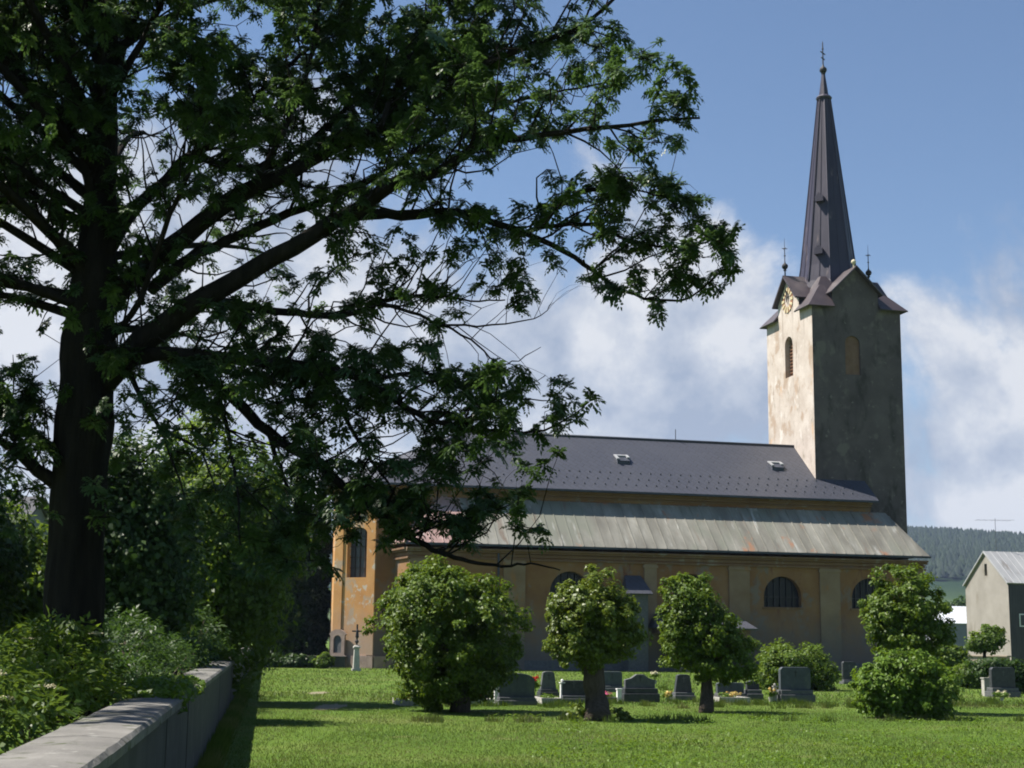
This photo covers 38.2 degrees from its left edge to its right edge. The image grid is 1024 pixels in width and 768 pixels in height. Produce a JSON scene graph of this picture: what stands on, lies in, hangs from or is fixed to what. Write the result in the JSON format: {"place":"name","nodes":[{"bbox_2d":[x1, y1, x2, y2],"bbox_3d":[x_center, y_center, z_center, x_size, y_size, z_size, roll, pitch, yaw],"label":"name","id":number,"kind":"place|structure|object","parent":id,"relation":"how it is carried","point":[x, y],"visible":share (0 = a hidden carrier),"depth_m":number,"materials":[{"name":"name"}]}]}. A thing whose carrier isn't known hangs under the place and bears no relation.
{"place":"outdoors","nodes":[
{"label":"outdoors","id":0,"kind":"place"},
{"bbox_2d":[2,496,48,666],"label":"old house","id":1,"kind":"structure","parent":0,"point":[42,516],"depth_m":54.62,"materials":[{"name":"grey"}]},
{"bbox_2d":[282,613,307,654],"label":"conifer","id":2,"kind":"object","parent":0,"point":[300,650],"visible":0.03,"depth_m":91.93,"materials":[{"name":"green plant"}]},
{"bbox_2d":[310,691,328,693],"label":"bare ground","id":3,"kind":"structure","parent":0,"point":[318,692],"depth_m":44.98,"materials":[{"name":"soil"}]},
{"bbox_2d":[313,704,346,709],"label":"bare ground","id":4,"kind":"structure","parent":0,"point":[327,706],"depth_m":35.89,"materials":[{"name":"grey stone"}]},
{"bbox_2d":[0,641,1023,767],"bbox_3d":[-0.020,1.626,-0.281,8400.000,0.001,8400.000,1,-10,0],"label":"ground","id":5,"kind":"structure","parent":0,"point":[424,752],"depth_m":27.59,"materials":[{"name":"green plant"}]},
{"bbox_2d":[0,472,42,632],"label":"broadleaf tree","id":6,"kind":"object","parent":5,"relation":"on","point":[10,548],"visible":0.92,"depth_m":30.36,"materials":[{"name":"green plant"}]},
{"bbox_2d":[0,500,47,688],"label":"broadleaf tree","id":7,"kind":"object","parent":5,"relation":"on","point":[35,605],"visible":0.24,"depth_m":32.11,"materials":[{"name":"green plant"}]},
{"bbox_2d":[0,631,87,754],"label":"elder shrub","id":8,"kind":"object","parent":5,"relation":"on","point":[25,702],"visible":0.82,"depth_m":10.62,"materials":[{"name":"green plant"}]},
{"bbox_2d":[0,605,139,742],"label":"elder shrub","id":9,"kind":"object","parent":5,"relation":"on","point":[93,667],"visible":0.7,"depth_m":14.25,"materials":[{"name":"green plant"}]},
{"bbox_2d":[0,648,250,767],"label":"churchyard wall","id":10,"kind":"structure","parent":5,"relation":"on","point":[151,732],"depth_m":11.19,"materials":[{"name":"concrete"}]},
{"bbox_2d":[120,674,205,713],"bbox_3d":[-3.880,3.431,16.658,0.729,0.328,5.025,2,-10,-9],"label":"ivy","id":11,"kind":"object","parent":10,"relation":"on","point":[164,686],"visible":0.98,"depth_m":15.34,"materials":[{"name":"green plant"}]},
{"bbox_2d":[31,429,221,684],"bbox_3d":[-7.682,3.814,29.810,3.830,5.990,3.596,1,-10,0],"label":"broadleaf tree","id":12,"kind":"object","parent":5,"relation":"on","point":[143,550],"visible":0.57,"depth_m":29.26,"materials":[{"name":"green plant"}]},
{"bbox_2d":[104,603,198,700],"bbox_3d":[-5.663,4.260,21.337,2.070,2.184,7.414,2,-10,-9],"label":"elder shrub","id":13,"kind":"object","parent":5,"relation":"on","point":[140,662],"visible":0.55,"depth_m":20.96,"materials":[{"name":"green plant"}]},
{"bbox_2d":[116,597,233,674],"bbox_3d":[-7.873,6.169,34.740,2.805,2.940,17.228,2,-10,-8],"label":"elder shrub","id":14,"kind":"object","parent":5,"relation":"on","point":[193,642],"visible":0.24,"depth_m":30.12,"materials":[{"name":"green plant"}]},
{"bbox_2d":[127,410,325,694],"bbox_3d":[-7.831,4.288,37.826,5.383,7.785,5.790,-6,-12,34],"label":"broadleaf tree","id":15,"kind":"object","parent":5,"relation":"on","point":[244,605],"visible":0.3,"depth_m":37.13,"materials":[{"name":"green plant"}]},
{"bbox_2d":[238,463,329,654],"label":"broadleaf tree","id":16,"kind":"object","parent":5,"relation":"on","point":[301,586],"visible":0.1,"depth_m":89.78,"materials":[{"name":"green plant"}]},
{"bbox_2d":[252,652,316,667],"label":"hedge bush","id":17,"kind":"object","parent":5,"relation":"on","point":[301,660],"visible":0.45,"depth_m":81.17,"materials":[{"name":"green plant"}]},
{"bbox_2d":[299,481,332,655],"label":"conifer","id":18,"kind":"object","parent":5,"relation":"on","point":[315,627],"visible":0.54,"depth_m":88.51,"materials":[{"name":"green plant"}]},
{"bbox_2d":[291,655,346,667],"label":"back wall","id":19,"kind":"structure","parent":5,"relation":"on","point":[339,661],"depth_m":82.54,"materials":[{"name":"grey stone"}]},
{"bbox_2d":[311,651,335,668],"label":"hedge bush","id":20,"kind":"object","parent":5,"relation":"on","point":[324,660],"visible":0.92,"depth_m":80.38,"materials":[{"name":"green plant"}]},
{"bbox_2d":[329,629,346,660],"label":"memorial tablet","id":21,"kind":"object","parent":5,"relation":"on","point":[337,642],"visible":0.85,"depth_m":83.78,"materials":[{"name":"stone"}]},
{"bbox_2d":[351,624,360,670],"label":"monument","id":22,"kind":"object","parent":5,"relation":"on","point":[356,660],"visible":0.98,"depth_m":75.39,"materials":[{"name":"stone"}]},
{"bbox_2d":[0,0,744,734],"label":"ash tree","id":23,"kind":"object","parent":5,"relation":"on","point":[462,88],"visible":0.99,"depth_m":15.90,"materials":[{"name":"green plant"}]},
{"bbox_2d":[392,697,417,705],"bbox_3d":[-2.705,8.009,37.609,0.478,0.332,1.500,3,-10,-11],"label":"kerbed grave","id":24,"kind":"object","parent":5,"relation":"on","point":[405,703],"visible":0.34,"depth_m":36.88,"materials":[{"name":"stone"}]},
{"bbox_2d":[361,553,535,712],"bbox_3d":[-1.503,5.758,34.306,4.104,3.787,3.763,1,-10,0],"label":"clipped tree","id":25,"kind":"object","parent":5,"relation":"on","point":[453,639],"visible":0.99,"depth_m":33.64,"materials":[{"name":"green plant"}]},
{"bbox_2d":[494,688,497,699],"bbox_3d":[-0.422,8.271,39.262,0.124,0.434,0.124,3,-10,-11],"label":"grave post","id":26,"kind":"object","parent":5,"relation":"on","point":[495,695],"visible":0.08,"depth_m":39.22,"materials":[{"name":"white stone"}]},
{"bbox_2d":[495,673,537,704],"bbox_3d":[0.108,7.896,38.236,1.030,0.836,0.480,3,-10,-12],"label":"headstone","id":27,"kind":"object","parent":5,"relation":"on","point":[519,690],"visible":0.66,"depth_m":38.14,"materials":[{"name":"grey stone"}]},
{"bbox_2d":[533,675,540,699],"bbox_3d":[0.601,8.045,38.966,0.341,0.763,0.383,7,-11,-30],"label":"flower bunch","id":28,"kind":"object","parent":5,"relation":"on","point":[536,685],"visible":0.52,"depth_m":38.93,"materials":[{"name":"plant"}]},
{"bbox_2d":[537,671,558,695],"bbox_3d":[1.090,9.063,44.683,0.583,0.759,0.480,3,-10,-12],"label":"headstone","id":29,"kind":"object","parent":5,"relation":"on","point":[548,684],"visible":0.88,"depth_m":44.60,"materials":[{"name":"stone"}]},
{"bbox_2d":[535,693,561,703],"bbox_3d":[0.906,8.446,39.780,0.550,0.299,1.500,3,-10,-11],"label":"kerbed grave","id":30,"kind":"object","parent":5,"relation":"on","point":[544,697],"visible":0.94,"depth_m":39.27,"materials":[{"name":"stone"}]},
{"bbox_2d":[559,679,564,697],"bbox_3d":[1.346,8.270,39.789,0.140,0.660,0.140,3,-10,-11],"label":"grave post","id":31,"kind":"object","parent":5,"relation":"on","point":[561,682],"visible":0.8,"depth_m":39.76,"materials":[{"name":"white stone"}]},
{"bbox_2d":[559,680,584,702],"bbox_3d":[1.645,8.304,39.872,0.729,0.627,0.480,3,-10,-12],"label":"headstone","id":32,"kind":"object","parent":5,"relation":"on","point":[573,689],"visible":0.58,"depth_m":39.79,"materials":[{"name":"grey stone"}]},
{"bbox_2d":[541,563,654,720],"bbox_3d":[1.830,5.654,31.688,2.420,3.611,2.162,1,-10,0],"label":"clipped tree","id":33,"kind":"object","parent":5,"relation":"on","point":[589,628],"visible":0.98,"depth_m":31.31,"materials":[{"name":"green plant"}]},
{"bbox_2d":[605,691,616,699],"bbox_3d":[2.551,8.626,40.824,0.412,0.339,1.400,3,-10,-11],"label":"kerbed grave","id":34,"kind":"object","parent":5,"relation":"on","point":[608,695],"visible":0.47,"depth_m":40.35,"materials":[{"name":"plant"}]},
{"bbox_2d":[604,671,622,691],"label":"headstone","id":35,"kind":"object","parent":5,"relation":"on","point":[613,680],"visible":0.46,"depth_m":48.81,"materials":[{"name":"grey stone"}]},
{"bbox_2d":[616,688,621,699],"bbox_3d":[2.908,8.486,40.217,0.149,0.416,0.149,3,-10,-11],"label":"grave post","id":36,"kind":"object","parent":5,"relation":"on","point":[618,693],"visible":0.6,"depth_m":40.17,"materials":[{"name":"white stone"}]},
{"bbox_2d":[622,674,659,701],"bbox_3d":[3.538,8.456,41.080,1.039,0.784,0.480,3,-10,-12],"label":"headstone","id":37,"kind":"object","parent":5,"relation":"on","point":[638,687],"visible":0.82,"depth_m":40.92,"materials":[{"name":"stone"}]},
{"bbox_2d":[648,671,660,682],"bbox_3d":[5.674,11.645,58.739,0.488,0.533,0.385,2,-10,-7],"label":"flower bunch","id":38,"kind":"object","parent":5,"relation":"on","point":[654,674],"visible":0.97,"depth_m":58.66,"materials":[{"name":"plant"}]},
{"bbox_2d":[662,691,671,698],"bbox_3d":[4.421,8.847,41.973,0.291,0.301,0.335,-8,-13,41],"label":"flower bunch","id":39,"kind":"object","parent":5,"relation":"on","point":[666,694],"visible":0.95,"depth_m":41.91,"materials":[{"name":"plant"}]},
{"bbox_2d":[670,674,695,699],"bbox_3d":[4.951,8.796,42.871,0.630,0.759,0.480,3,-10,-12],"label":"headstone","id":40,"kind":"object","parent":5,"relation":"on","point":[682,688],"visible":0.84,"depth_m":42.79,"materials":[{"name":"grey stone"}]},
{"bbox_2d":[653,571,762,712],"bbox_3d":[4.747,6.329,35.841,2.674,3.559,2.080,1,-10,0],"label":"clipped tree","id":41,"kind":"object","parent":5,"relation":"on","point":[687,630],"visible":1,"depth_m":35.44,"materials":[{"name":"green plant"}]},
{"bbox_2d":[714,682,746,696],"bbox_3d":[6.372,8.998,43.281,0.907,0.536,0.480,3,-10,-12],"label":"headstone","id":42,"kind":"object","parent":5,"relation":"on","point":[737,687],"visible":0.59,"depth_m":43.21,"materials":[{"name":"grey stone"}]},
{"bbox_2d":[714,691,749,702],"bbox_3d":[6.049,8.850,41.880,0.900,0.342,1.500,3,-10,-11],"label":"kerbed grave","id":43,"kind":"object","parent":5,"relation":"on","point":[732,695],"visible":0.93,"depth_m":41.38,"materials":[{"name":"stone"}]},
{"bbox_2d":[744,680,762,699],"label":"headstone","id":44,"kind":"object","parent":5,"relation":"on","point":[752,690],"visible":0.7,"depth_m":43.33,"materials":[{"name":"grey stone"}]},
{"bbox_2d":[492,712,1023,767],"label":"clover","id":45,"kind":"object","parent":5,"relation":"on","point":[698,741],"visible":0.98,"depth_m":23.16,"materials":[{"name":"green plant"}]},
{"bbox_2d":[765,687,779,701],"bbox_3d":[7.434,8.853,42.166,0.425,0.427,0.341,1,-10,0],"label":"flower bunch","id":46,"kind":"object","parent":5,"relation":"on","point":[770,692],"visible":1,"depth_m":42.10,"materials":[{"name":"plant"}]},
{"bbox_2d":[772,683,777,701],"bbox_3d":[7.497,8.819,42.215,0.126,0.553,0.126,3,-10,-11],"label":"grave post","id":47,"kind":"object","parent":5,"relation":"on","point":[775,696],"visible":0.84,"depth_m":42.18,"materials":[{"name":"stone"}]},
{"bbox_2d":[777,667,815,701],"bbox_3d":[8.104,8.631,42.431,1.062,1.011,0.480,3,-10,-12],"label":"headstone","id":48,"kind":"object","parent":5,"relation":"on","point":[794,682],"visible":0.88,"depth_m":42.34,"materials":[{"name":"grey stone"}]},
{"bbox_2d":[753,637,843,690],"bbox_3d":[10.302,10.206,53.430,3.252,2.088,3.078,1,-10,0],"label":"round bush","id":49,"kind":"object","parent":5,"relation":"on","point":[812,659],"visible":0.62,"depth_m":52.76,"materials":[{"name":"green plant"}]},
{"bbox_2d":[839,661,856,683],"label":"headstone","id":50,"kind":"object","parent":5,"relation":"on","point":[847,667],"visible":0.6,"depth_m":62.17,"materials":[{"name":"grey stone"}]},
{"bbox_2d":[847,645,964,719],"bbox_3d":[8.999,6.910,33.938,2.576,1.802,2.183,1,-10,0],"label":"leafy bush","id":51,"kind":"object","parent":5,"relation":"on","point":[911,683],"visible":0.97,"depth_m":33.37,"materials":[{"name":"green plant"}]},
{"bbox_2d":[857,562,957,656],"bbox_3d":[9.788,6.282,36.626,2.364,3.752,2.231,-3,-11,23],"label":"clipped tree","id":52,"kind":"object","parent":5,"relation":"on","point":[906,617],"visible":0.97,"depth_m":36.29,"materials":[{"name":"green plant"}]},
{"bbox_2d":[926,606,967,653],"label":"cottage","id":53,"kind":"structure","parent":5,"relation":"on","point":[958,614],"depth_m":188.57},
{"bbox_2d":[925,640,972,670],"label":"shrub","id":54,"kind":"object","parent":5,"relation":"on","point":[953,655],"visible":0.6,"depth_m":68.40,"materials":[{"name":"green plant"}]},
{"bbox_2d":[950,595,965,605],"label":"distant tree","id":55,"kind":"object","parent":5,"relation":"on","point":[956,602],"visible":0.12,"depth_m":295.91,"materials":[{"name":"green plant"}]},
{"bbox_2d":[946,661,987,688],"bbox_3d":[17.742,11.462,57.873,1.681,1.372,1.626,1,-10,0],"label":"shrub","id":56,"kind":"object","parent":5,"relation":"on","point":[969,681],"visible":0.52,"depth_m":57.47,"materials":[{"name":"green plant"}]},
{"bbox_2d":[959,655,1010,668],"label":"yard wall","id":57,"kind":"structure","parent":5,"relation":"on","point":[975,657],"depth_m":77.44,"materials":[{"name":"beige stone"}]},
{"bbox_2d":[981,678,989,695],"bbox_3d":[15.819,10.129,49.430,0.248,0.631,0.248,3,-10,-11],"label":"grave post","id":58,"kind":"object","parent":5,"relation":"on","point":[984,683],"visible":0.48,"depth_m":49.36,"materials":[{"name":"stone"}]},
{"bbox_2d":[963,624,1008,659],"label":"fruit tree","id":59,"kind":"object","parent":5,"relation":"on","point":[989,638],"visible":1,"depth_m":70.65,"materials":[{"name":"green plant"}]},
{"bbox_2d":[964,657,1023,693],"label":"shrub","id":60,"kind":"object","parent":5,"relation":"on","point":[980,667],"visible":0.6,"depth_m":52.18,"materials":[{"name":"green plant"}]},
{"bbox_2d":[992,690,1010,700],"bbox_3d":[14.927,9.494,45.105,0.518,0.346,0.494,-7,-12,36],"label":"flower bunch","id":61,"kind":"object","parent":5,"relation":"on","point":[1002,695],"visible":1,"depth_m":45.02,"materials":[{"name":"plant"}]},
{"bbox_2d":[985,667,1020,696],"bbox_3d":[16.134,9.823,48.693,1.032,0.989,0.480,3,-10,-12],"label":"headstone","id":62,"kind":"object","parent":5,"relation":"on","point":[1001,679],"visible":0.91,"depth_m":48.61,"materials":[{"name":"grey stone"}]},
{"bbox_2d":[0,0,1023,533],"label":"sky","id":63,"kind":"structure","parent":0,"point":[927,100],"materials":[{"name":"blue"}]},
{"bbox_2d":[196,575,966,640],"bbox_3d":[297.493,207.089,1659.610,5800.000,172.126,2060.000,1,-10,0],"label":"hill","id":64,"kind":"structure","parent":0,"point":[953,588],"depth_m":1175.50,"materials":[{"name":"green plant"}]},
{"bbox_2d":[329,524,1023,582],"bbox_3d":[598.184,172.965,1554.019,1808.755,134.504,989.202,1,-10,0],"label":"forest","id":65,"kind":"object","parent":64,"relation":"on","point":[954,552],"visible":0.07,"depth_m":1505.10,"materials":[{"name":"green plant"}]},
{"bbox_2d":[326,41,930,672],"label":"church","id":66,"kind":"structure","parent":0,"point":[794,531],"depth_m":88.56,"materials":[{"name":"paint"}]},
{"bbox_2d":[350,528,366,576],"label":"window","id":67,"kind":"structure","parent":66,"relation":"in","point":[358,557],"depth_m":84.62,"materials":[{"name":"grey glass"}]},
{"bbox_2d":[550,572,582,603],"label":"window","id":68,"kind":"structure","parent":66,"relation":"in","point":[564,576],"depth_m":83.55,"materials":[{"name":"black glass"}]},
{"bbox_2d":[673,574,705,599],"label":"window","id":69,"kind":"structure","parent":66,"relation":"in","point":[696,577],"depth_m":85.31,"materials":[{"name":"black glass"}]},
{"bbox_2d":[762,577,803,609],"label":"window","id":70,"kind":"structure","parent":66,"relation":"in","point":[780,593],"depth_m":86.59,"materials":[{"name":"black glass"}]},
{"bbox_2d":[851,579,876,610],"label":"window","id":71,"kind":"structure","parent":66,"relation":"in","point":[863,588],"depth_m":87.86,"materials":[{"name":"black glass"}]},
{"bbox_2d":[962,519,1023,662],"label":"barn","id":72,"kind":"structure","parent":0,"point":[993,584],"depth_m":105.88,"materials":[{"name":"paint"}]},
{"bbox_2d":[1019,614,1023,626],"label":"window","id":73,"kind":"structure","parent":72,"relation":"in","point":[1021,616],"depth_m":103.91,"materials":[{"name":"grey glass"}]}
]}

